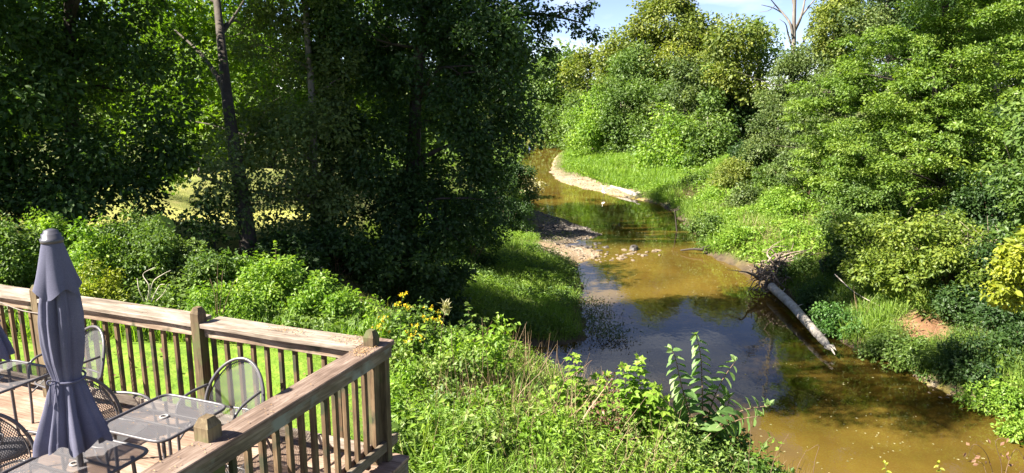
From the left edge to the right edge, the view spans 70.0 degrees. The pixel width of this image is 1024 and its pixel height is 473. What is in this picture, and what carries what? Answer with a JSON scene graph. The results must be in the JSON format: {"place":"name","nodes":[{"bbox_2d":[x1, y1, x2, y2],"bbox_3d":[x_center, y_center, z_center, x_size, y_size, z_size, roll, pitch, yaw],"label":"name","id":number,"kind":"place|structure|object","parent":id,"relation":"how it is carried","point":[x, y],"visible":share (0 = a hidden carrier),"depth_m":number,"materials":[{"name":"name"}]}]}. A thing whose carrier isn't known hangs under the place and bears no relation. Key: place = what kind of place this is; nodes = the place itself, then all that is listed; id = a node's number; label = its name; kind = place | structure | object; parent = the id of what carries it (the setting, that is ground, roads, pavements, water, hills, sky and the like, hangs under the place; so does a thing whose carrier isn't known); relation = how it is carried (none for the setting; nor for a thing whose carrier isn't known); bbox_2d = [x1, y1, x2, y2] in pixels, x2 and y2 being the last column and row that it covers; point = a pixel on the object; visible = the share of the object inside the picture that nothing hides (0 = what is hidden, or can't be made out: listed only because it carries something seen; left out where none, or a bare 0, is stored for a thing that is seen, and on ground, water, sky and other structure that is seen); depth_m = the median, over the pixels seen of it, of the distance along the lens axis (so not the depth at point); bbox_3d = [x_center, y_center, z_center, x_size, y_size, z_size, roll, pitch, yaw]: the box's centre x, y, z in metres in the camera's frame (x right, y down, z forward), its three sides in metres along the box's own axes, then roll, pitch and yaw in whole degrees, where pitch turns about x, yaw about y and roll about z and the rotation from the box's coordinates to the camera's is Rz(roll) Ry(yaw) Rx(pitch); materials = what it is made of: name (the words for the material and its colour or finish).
{"place":"outdoors","nodes":[
{"label":"outdoors","id":0,"kind":"place"},
{"bbox_2d":[0,250,485,351],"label":"border grass","id":1,"kind":"structure","parent":0,"point":[134,328],"depth_m":13.66,"materials":[{"name":"green plant"}]},
{"bbox_2d":[4,0,1001,88],"label":"sky","id":2,"kind":"structure","parent":0,"point":[611,13],"materials":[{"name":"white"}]},
{"bbox_2d":[0,90,1023,472],"bbox_3d":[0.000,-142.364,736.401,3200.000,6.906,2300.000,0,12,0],"label":"ground","id":3,"kind":"structure","parent":0,"point":[754,330],"depth_m":28.46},
{"bbox_2d":[0,210,42,288],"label":"weed clump","id":4,"kind":"object","parent":3,"relation":"on","point":[14,260],"visible":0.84,"depth_m":15.67,"materials":[{"name":"green plant"}]},
{"bbox_2d":[0,0,87,182],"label":"broadleaf tree","id":5,"kind":"object","parent":3,"relation":"on","point":[6,159],"visible":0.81,"depth_m":20.46,"materials":[{"name":"green plant"}]},
{"bbox_2d":[18,206,92,255],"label":"weed clump","id":6,"kind":"object","parent":3,"relation":"on","point":[43,223],"visible":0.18,"depth_m":17.64,"materials":[{"name":"green plant"}]},
{"bbox_2d":[63,216,133,289],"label":"weed clump","id":7,"kind":"object","parent":3,"relation":"on","point":[81,252],"visible":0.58,"depth_m":15.75,"materials":[{"name":"green plant"}]},
{"bbox_2d":[20,0,183,161],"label":"wood edge tree","id":8,"kind":"object","parent":3,"relation":"on","point":[122,113],"visible":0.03,"depth_m":47.19,"materials":[{"name":"green plant"}]},
{"bbox_2d":[76,254,135,302],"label":"weed clump","id":9,"kind":"object","parent":3,"relation":"on","point":[101,291],"visible":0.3,"depth_m":14.63,"materials":[{"name":"green plant"}]},
{"bbox_2d":[0,0,225,233],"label":"broadleaf tree","id":10,"kind":"object","parent":3,"relation":"on","point":[76,186],"visible":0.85,"depth_m":21.87,"materials":[{"name":"green plant"}]},
{"bbox_2d":[90,203,163,273],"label":"weed clump","id":11,"kind":"object","parent":3,"relation":"on","point":[119,229],"visible":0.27,"depth_m":17.24,"materials":[{"name":"green plant"}]},
{"bbox_2d":[107,211,194,298],"bbox_3d":[-7.816,0.554,16.339,1.905,2.157,1.618,0,12,0],"label":"weed clump","id":12,"kind":"object","parent":3,"relation":"on","point":[156,243],"visible":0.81,"depth_m":15.95,"materials":[{"name":"green plant"}]},
{"bbox_2d":[96,0,270,178],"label":"wood edge tree","id":13,"kind":"object","parent":3,"relation":"on","point":[201,14],"visible":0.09,"depth_m":43.60,"materials":[{"name":"green plant"}]},
{"bbox_2d":[0,231,384,347],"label":"border weeds","id":14,"kind":"object","parent":3,"relation":"on","point":[178,295],"visible":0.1,"depth_m":14.84,"materials":[{"name":"green plant"}]},
{"bbox_2d":[110,0,287,261],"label":"sycamore tree","id":15,"kind":"object","parent":3,"relation":"on","point":[219,30],"visible":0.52,"depth_m":31.36,"materials":[{"name":"green plant"}]},
{"bbox_2d":[0,379,408,472],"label":"wooden deck","id":16,"kind":"structure","parent":3,"relation":"on","point":[397,463],"depth_m":6.60,"materials":[{"name":"brown wood"}]},
{"bbox_2d":[0,360,49,470],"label":"patio table","id":17,"kind":"object","parent":16,"relation":"on","point":[10,387],"visible":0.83,"depth_m":6.46,"materials":[{"name":"grey metal"}]},
{"bbox_2d":[0,413,65,472],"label":"patio chair","id":18,"kind":"object","parent":16,"relation":"on","point":[27,433],"visible":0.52,"depth_m":5.47,"materials":[{"name":"paint"}]},
{"bbox_2d":[32,228,112,472],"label":"patio umbrella","id":19,"kind":"object","parent":16,"relation":"on","point":[73,421],"visible":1,"depth_m":4.64,"materials":[{"name":"fabric"}]},
{"bbox_2d":[27,325,118,423],"bbox_3d":[-4.258,1.358,7.096,0.619,0.879,0.588,6,13,29],"label":"patio chair","id":20,"kind":"object","parent":16,"relation":"on","point":[102,349],"visible":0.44,"depth_m":7.14,"materials":[{"name":"paint"}]},
{"bbox_2d":[0,439,148,472],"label":"patio table","id":21,"kind":"object","parent":16,"relation":"on","point":[115,468],"visible":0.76,"depth_m":4.93,"materials":[{"name":"grey metal"}]},
{"bbox_2d":[65,375,161,471],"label":"patio chair","id":22,"kind":"object","parent":16,"relation":"on","point":[110,392],"visible":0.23,"depth_m":6.17,"materials":[{"name":"paint"}]},
{"bbox_2d":[106,394,225,472],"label":"patio table","id":23,"kind":"object","parent":16,"relation":"on","point":[165,413],"visible":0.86,"depth_m":5.56,"materials":[{"name":"grey metal"}]},
{"bbox_2d":[0,284,382,464],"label":"deck railing","id":24,"kind":"object","parent":16,"relation":"on","point":[197,326],"visible":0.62,"depth_m":6.85,"materials":[{"name":"brown wood"}]},
{"bbox_2d":[175,357,272,453],"bbox_3d":[-2.433,1.536,6.224,0.619,0.879,0.588,4,12,17],"label":"patio chair","id":25,"kind":"object","parent":16,"relation":"on","point":[250,362],"visible":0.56,"depth_m":6.39,"materials":[{"name":"paint"}]},
{"bbox_2d":[140,338,397,472],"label":"deck railing","id":26,"kind":"object","parent":16,"relation":"on","point":[231,441],"visible":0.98,"depth_m":5.30,"materials":[{"name":"brown wood"}]},
{"bbox_2d":[174,191,240,253],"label":"understorey shrub","id":27,"kind":"object","parent":3,"relation":"on","point":[209,222],"visible":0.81,"depth_m":21.73,"materials":[{"name":"green plant"}]},
{"bbox_2d":[181,247,241,301],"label":"weed clump","id":28,"kind":"object","parent":3,"relation":"on","point":[200,265],"visible":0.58,"depth_m":15.60,"materials":[{"name":"green plant"}]},
{"bbox_2d":[182,278,267,341],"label":"weed clump","id":29,"kind":"object","parent":3,"relation":"on","point":[232,310],"visible":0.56,"depth_m":13.97,"materials":[{"name":"green plant"}]},
{"bbox_2d":[193,0,326,168],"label":"wood edge tree","id":30,"kind":"object","parent":3,"relation":"on","point":[276,82],"visible":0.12,"depth_m":48.15,"materials":[{"name":"green plant"}]},
{"bbox_2d":[224,254,316,316],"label":"weed clump","id":31,"kind":"object","parent":3,"relation":"on","point":[273,284],"visible":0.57,"depth_m":15.36,"materials":[{"name":"green plant"}]},
{"bbox_2d":[176,0,384,239],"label":"pale tree","id":32,"kind":"object","parent":3,"relation":"on","point":[286,128],"visible":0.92,"depth_m":24.02,"materials":[{"name":"green plant"}]},
{"bbox_2d":[234,220,335,284],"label":"understorey shrub","id":33,"kind":"object","parent":3,"relation":"on","point":[287,244],"visible":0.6,"depth_m":21.94,"materials":[{"name":"green plant"}]},
{"bbox_2d":[270,269,343,320],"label":"weed clump","id":34,"kind":"object","parent":3,"relation":"on","point":[304,305],"visible":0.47,"depth_m":14.97,"materials":[{"name":"green plant"}]},
{"bbox_2d":[292,0,373,226],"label":"ivy clad tree","id":35,"kind":"object","parent":3,"relation":"on","point":[313,42],"visible":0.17,"depth_m":26.09,"materials":[{"name":"green plant"}]},
{"bbox_2d":[299,221,391,287],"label":"understorey shrub","id":36,"kind":"object","parent":3,"relation":"on","point":[355,248],"visible":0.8,"depth_m":22.84,"materials":[{"name":"green plant"}]},
{"bbox_2d":[305,282,390,330],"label":"weed clump","id":37,"kind":"object","parent":3,"relation":"on","point":[343,303],"visible":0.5,"depth_m":14.86,"materials":[{"name":"green plant"}]},
{"bbox_2d":[332,221,454,313],"bbox_3d":[-3.735,1.267,24.203,3.946,3.340,3.930,-9,15,-38],"label":"understorey shrub","id":38,"kind":"object","parent":3,"relation":"on","point":[414,277],"visible":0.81,"depth_m":23.60,"materials":[{"name":"green plant"}]},
{"bbox_2d":[377,296,463,358],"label":"slope bush","id":39,"kind":"object","parent":3,"relation":"on","point":[394,324],"visible":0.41,"depth_m":13.72,"materials":[{"name":"green plant"}]},
{"bbox_2d":[406,217,480,334],"bbox_3d":[-2.534,1.540,25.864,2.978,4.882,3.762,0,12,0],"label":"understorey shrub","id":40,"kind":"object","parent":3,"relation":"on","point":[461,275],"visible":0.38,"depth_m":25.50,"materials":[{"name":"green plant"}]},
{"bbox_2d":[406,335,488,400],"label":"slope bush","id":41,"kind":"object","parent":3,"relation":"on","point":[449,370],"visible":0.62,"depth_m":12.00,"materials":[{"name":"green plant"}]},
{"bbox_2d":[295,0,608,295],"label":"broadleaf tree","id":42,"kind":"object","parent":3,"relation":"on","point":[407,190],"visible":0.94,"depth_m":24.91,"materials":[{"name":"green plant"}]},
{"bbox_2d":[424,312,520,395],"bbox_3d":[-0.721,2.204,12.842,1.879,1.600,1.636,-4,12,-20],"label":"slope bush","id":43,"kind":"object","parent":3,"relation":"on","point":[496,342],"visible":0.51,"depth_m":12.70,"materials":[{"name":"green plant"}]},
{"bbox_2d":[433,410,516,472],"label":"leafy weed","id":44,"kind":"object","parent":3,"relation":"on","point":[471,431],"visible":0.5,"depth_m":9.22,"materials":[{"name":"green plant"}]},
{"bbox_2d":[360,185,590,341],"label":"bank grass","id":45,"kind":"structure","parent":3,"relation":"on","point":[558,312],"depth_m":32.43,"materials":[{"name":"green plant"}]},
{"bbox_2d":[449,209,514,270],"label":"understorey shrub","id":46,"kind":"object","parent":3,"relation":"on","point":[483,259],"visible":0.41,"depth_m":36.70,"materials":[{"name":"green plant"}]},
{"bbox_2d":[477,158,539,232],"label":"understorey shrub","id":47,"kind":"object","parent":3,"relation":"on","point":[519,176],"visible":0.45,"depth_m":48.14,"materials":[{"name":"green plant"}]},
{"bbox_2d":[518,58,561,144],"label":"tree","id":48,"kind":"object","parent":3,"relation":"on","point":[541,88],"visible":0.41,"depth_m":127.50,"materials":[{"name":"green plant"}]},
{"bbox_2d":[505,408,579,462],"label":"leafy weed","id":49,"kind":"object","parent":3,"relation":"on","point":[556,426],"visible":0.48,"depth_m":9.80,"materials":[{"name":"green plant"}]},
{"bbox_2d":[544,88,590,149],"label":"tree","id":50,"kind":"object","parent":3,"relation":"on","point":[575,99],"visible":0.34,"depth_m":119.66,"materials":[{"name":"green plant"}]},
{"bbox_2d":[539,352,619,418],"bbox_3d":[1.046,2.461,11.308,1.300,1.412,0.526,2,12,11],"label":"sapling","id":51,"kind":"object","parent":3,"relation":"on","point":[580,387],"visible":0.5,"depth_m":11.24,"materials":[{"name":"green plant"}]},
{"bbox_2d":[555,42,608,105],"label":"tree","id":52,"kind":"object","parent":3,"relation":"on","point":[582,63],"visible":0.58,"depth_m":125.43,"materials":[{"name":"green plant"}]},
{"bbox_2d":[557,84,616,153],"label":"thicket","id":53,"kind":"object","parent":3,"relation":"on","point":[593,133],"visible":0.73,"depth_m":94.60,"materials":[{"name":"green plant"}]},
{"bbox_2d":[394,327,790,472],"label":"tall grass","id":54,"kind":"structure","parent":3,"relation":"on","point":[424,445],"depth_m":9.35,"materials":[{"name":"green plant"}]},
{"bbox_2d":[392,325,801,472],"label":"weeds","id":55,"kind":"object","parent":3,"relation":"on","point":[596,467],"visible":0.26,"depth_m":9.99,"materials":[{"name":"green plant"}]},
{"bbox_2d":[397,322,811,472],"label":"dry weeds","id":56,"kind":"object","parent":3,"relation":"on","point":[529,373],"visible":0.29,"depth_m":10.72,"materials":[{"name":"green plant"}]},
{"bbox_2d":[588,49,656,156],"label":"thicket","id":57,"kind":"object","parent":3,"relation":"on","point":[614,123],"visible":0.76,"depth_m":91.94,"materials":[{"name":"green plant"}]},
{"bbox_2d":[597,40,665,115],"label":"slope tree","id":58,"kind":"object","parent":3,"relation":"on","point":[631,52],"visible":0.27,"depth_m":95.58,"materials":[{"name":"green plant"}]},
{"bbox_2d":[559,140,730,191],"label":"grass","id":59,"kind":"structure","parent":3,"relation":"on","point":[654,176],"depth_m":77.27,"materials":[{"name":"green plant"}]},
{"bbox_2d":[613,353,678,445],"bbox_3d":[1.994,2.566,10.915,0.981,1.612,0.611,4,12,19],"label":"sapling","id":60,"kind":"object","parent":3,"relation":"on","point":[636,397],"visible":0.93,"depth_m":10.82,"materials":[{"name":"green plant"}]},
{"bbox_2d":[617,75,685,155],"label":"thicket","id":61,"kind":"object","parent":3,"relation":"on","point":[644,128],"visible":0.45,"depth_m":88.97,"materials":[{"name":"green plant"}]},
{"bbox_2d":[588,0,731,122],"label":"tall tree","id":62,"kind":"object","parent":3,"relation":"on","point":[678,40],"visible":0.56,"depth_m":98.72,"materials":[{"name":"green plant"}]},
{"bbox_2d":[630,101,704,172],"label":"thicket","id":63,"kind":"object","parent":3,"relation":"on","point":[672,155],"visible":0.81,"depth_m":78.11,"materials":[{"name":"green plant"}]},
{"bbox_2d":[639,53,722,155],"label":"thicket","id":64,"kind":"object","parent":3,"relation":"on","point":[682,97],"visible":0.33,"depth_m":82.62,"materials":[{"name":"green plant"}]},
{"bbox_2d":[636,416,725,472],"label":"slope bush","id":65,"kind":"object","parent":3,"relation":"on","point":[701,455],"visible":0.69,"depth_m":10.30,"materials":[{"name":"green plant"}]},
{"bbox_2d":[652,414,756,472],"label":"slope bush","id":66,"kind":"object","parent":3,"relation":"on","point":[742,439],"visible":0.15,"depth_m":11.02,"materials":[{"name":"green plant"}]},
{"bbox_2d":[672,85,740,171],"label":"thicket","id":67,"kind":"object","parent":3,"relation":"on","point":[713,140],"visible":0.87,"depth_m":75.42,"materials":[{"name":"green plant"}]},
{"bbox_2d":[666,332,774,452],"bbox_3d":[3.015,2.505,10.949,1.608,2.204,0.947,0,12,0],"label":"tall shrub","id":68,"kind":"object","parent":3,"relation":"on","point":[709,425],"visible":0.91,"depth_m":10.90,"materials":[{"name":"green plant"}]},
{"bbox_2d":[707,156,753,192],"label":"bank bush","id":69,"kind":"object","parent":3,"relation":"on","point":[734,170],"visible":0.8,"depth_m":57.38,"materials":[{"name":"green plant"}]},
{"bbox_2d":[693,12,781,147],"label":"slope tree","id":70,"kind":"object","parent":3,"relation":"on","point":[726,42],"visible":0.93,"depth_m":81.10,"materials":[{"name":"green plant"}]},
{"bbox_2d":[720,79,767,147],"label":"slope tree","id":71,"kind":"object","parent":3,"relation":"on","point":[745,112],"visible":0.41,"depth_m":84.16,"materials":[{"name":"green plant"}]},
{"bbox_2d":[719,216,771,256],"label":"herb mound","id":72,"kind":"object","parent":3,"relation":"on","point":[733,237],"visible":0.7,"depth_m":42.36,"materials":[{"name":"green plant"}]},
{"bbox_2d":[707,434,794,472],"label":"slope bush","id":73,"kind":"object","parent":3,"relation":"on","point":[735,460],"visible":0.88,"depth_m":10.33,"materials":[{"name":"green plant"}]},
{"bbox_2d":[730,16,790,142],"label":"slope tree","id":74,"kind":"object","parent":3,"relation":"on","point":[766,62],"visible":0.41,"depth_m":85.39,"materials":[{"name":"green plant"}]},
{"bbox_2d":[735,90,802,165],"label":"tree","id":75,"kind":"object","parent":3,"relation":"on","point":[771,111],"visible":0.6,"depth_m":59.96,"materials":[{"name":"green plant"}]},
{"bbox_2d":[727,241,835,354],"bbox_3d":[12.129,2.505,33.595,4.787,3.409,12.224,5,12,21],"label":"fallen tree","id":76,"kind":"object","parent":3,"relation":"on","point":[767,273],"visible":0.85,"depth_m":36.28,"materials":[{"name":"grey wood"}]},
{"bbox_2d":[747,183,818,218],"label":"herb mound","id":77,"kind":"object","parent":3,"relation":"on","point":[778,199],"visible":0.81,"depth_m":45.90,"materials":[{"name":"green plant"}]},
{"bbox_2d":[750,47,819,119],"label":"tree","id":78,"kind":"object","parent":3,"relation":"on","point":[792,63],"visible":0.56,"depth_m":63.18,"materials":[{"name":"green plant"}]},
{"bbox_2d":[639,153,951,267],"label":"slope herbs","id":79,"kind":"object","parent":3,"relation":"on","point":[649,189],"visible":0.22,"depth_m":44.70,"materials":[{"name":"green plant"}]},
{"bbox_2d":[762,130,837,209],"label":"bank bush","id":80,"kind":"object","parent":3,"relation":"on","point":[786,158],"visible":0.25,"depth_m":46.93,"materials":[{"name":"green plant"}]},
{"bbox_2d":[642,154,961,276],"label":"slope grass","id":81,"kind":"structure","parent":3,"relation":"on","point":[688,203],"depth_m":46.68,"materials":[{"name":"green plant"}]},
{"bbox_2d":[773,66,856,161],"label":"tree","id":82,"kind":"object","parent":3,"relation":"on","point":[831,112],"visible":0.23,"depth_m":54.32,"materials":[{"name":"green plant"}]},
{"bbox_2d":[791,279,847,317],"bbox_3d":[13.976,2.844,33.462,2.642,1.706,2.658,0,12,0],"label":"herb mound","id":83,"kind":"object","parent":3,"relation":"on","point":[806,296],"visible":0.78,"depth_m":32.92,"materials":[{"name":"green plant"}]},
{"bbox_2d":[801,0,866,75],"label":"tree","id":84,"kind":"object","parent":3,"relation":"on","point":[821,17],"visible":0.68,"depth_m":58.40,"materials":[{"name":"green plant"}]},
{"bbox_2d":[806,300,869,340],"bbox_3d":[13.436,3.580,29.809,2.258,1.784,2.772,-8,14,-34],"label":"herb mound","id":85,"kind":"object","parent":3,"relation":"on","point":[822,325],"visible":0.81,"depth_m":29.85,"materials":[{"name":"green plant"}]},
{"bbox_2d":[812,174,912,253],"bbox_3d":[17.552,-0.782,36.993,4.958,4.736,4.757,0,12,0],"label":"bank bush","id":86,"kind":"object","parent":3,"relation":"on","point":[890,200],"visible":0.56,"depth_m":36.06,"materials":[{"name":"green plant"}]},
{"bbox_2d":[734,0,1023,212],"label":"locust tree","id":87,"kind":"object","parent":3,"relation":"on","point":[935,156],"visible":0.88,"depth_m":36.00,"materials":[{"name":"green plant"}]},
{"bbox_2d":[828,0,933,92],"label":"tree","id":88,"kind":"object","parent":3,"relation":"on","point":[876,13],"visible":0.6,"depth_m":54.36,"materials":[{"name":"green plant"}]},
{"bbox_2d":[853,321,912,369],"bbox_3d":[13.954,4.064,27.368,2.141,1.638,2.182,8,14,35],"label":"herb mound","id":89,"kind":"object","parent":3,"relation":"on","point":[878,347],"visible":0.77,"depth_m":27.30,"materials":[{"name":"green plant"}]},
{"bbox_2d":[764,202,1023,410],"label":"shore herbs","id":90,"kind":"object","parent":3,"relation":"on","point":[904,337],"visible":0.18,"depth_m":29.11,"materials":[{"name":"green plant"}]},
{"bbox_2d":[773,258,1023,402],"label":"shore grass","id":91,"kind":"structure","parent":3,"relation":"on","point":[891,309],"depth_m":29.13,"materials":[{"name":"green plant"}]},
{"bbox_2d":[826,194,997,303],"bbox_3d":[16.920,0.506,29.676,7.080,4.118,5.602,0,12,0],"label":"maple bush","id":92,"kind":"object","parent":3,"relation":"on","point":[932,262],"visible":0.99,"depth_m":29.39,"materials":[{"name":"green plant"}]},
{"bbox_2d":[880,332,967,383],"bbox_3d":[14.689,4.335,25.839,2.577,1.673,2.850,-6,13,-26],"label":"herb mound","id":93,"kind":"object","parent":3,"relation":"on","point":[916,355],"visible":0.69,"depth_m":25.95,"materials":[{"name":"green plant"}]},
{"bbox_2d":[925,280,999,334],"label":"bank bush","id":94,"kind":"object","parent":3,"relation":"on","point":[949,304],"visible":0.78,"depth_m":27.53,"materials":[{"name":"green plant"}]},
{"bbox_2d":[929,331,1023,393],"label":"herb mound","id":95,"kind":"object","parent":3,"relation":"on","point":[972,371],"visible":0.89,"depth_m":24.34,"materials":[{"name":"green plant"}]},
{"bbox_2d":[937,165,1020,244],"bbox_3d":[21.656,-1.337,33.416,3.776,3.881,3.743,9,14,36],"label":"bank bush","id":96,"kind":"object","parent":3,"relation":"on","point":[972,202],"visible":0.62,"depth_m":33.16,"materials":[{"name":"green plant"}]},
{"bbox_2d":[951,375,1023,420],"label":"herb mound","id":97,"kind":"object","parent":3,"relation":"on","point":[997,400],"visible":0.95,"depth_m":22.74,"materials":[{"name":"green plant"}]},
{"bbox_2d":[966,320,1023,370],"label":"bank bush","id":98,"kind":"object","parent":3,"relation":"on","point":[1000,338],"visible":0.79,"depth_m":24.56,"materials":[{"name":"green plant"}]},
{"bbox_2d":[969,285,1023,338],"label":"bank bush","id":99,"kind":"object","parent":3,"relation":"on","point":[996,314],"visible":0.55,"depth_m":25.68,"materials":[{"name":"green plant"}]},
{"bbox_2d":[977,79,1023,243],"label":"shore tree","id":100,"kind":"object","parent":3,"relation":"on","point":[1016,174],"visible":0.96,"depth_m":27.00,"materials":[{"name":"green plant"}]},
{"bbox_2d":[979,225,1023,313],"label":"golden tree","id":101,"kind":"object","parent":3,"relation":"on","point":[1008,267],"visible":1,"depth_m":20.54,"materials":[{"name":"yellow plant"}]},
{"bbox_2d":[990,403,1023,455],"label":"herb mound","id":102,"kind":"object","parent":3,"relation":"on","point":[1015,425],"visible":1,"depth_m":21.30,"materials":[{"name":"green plant"}]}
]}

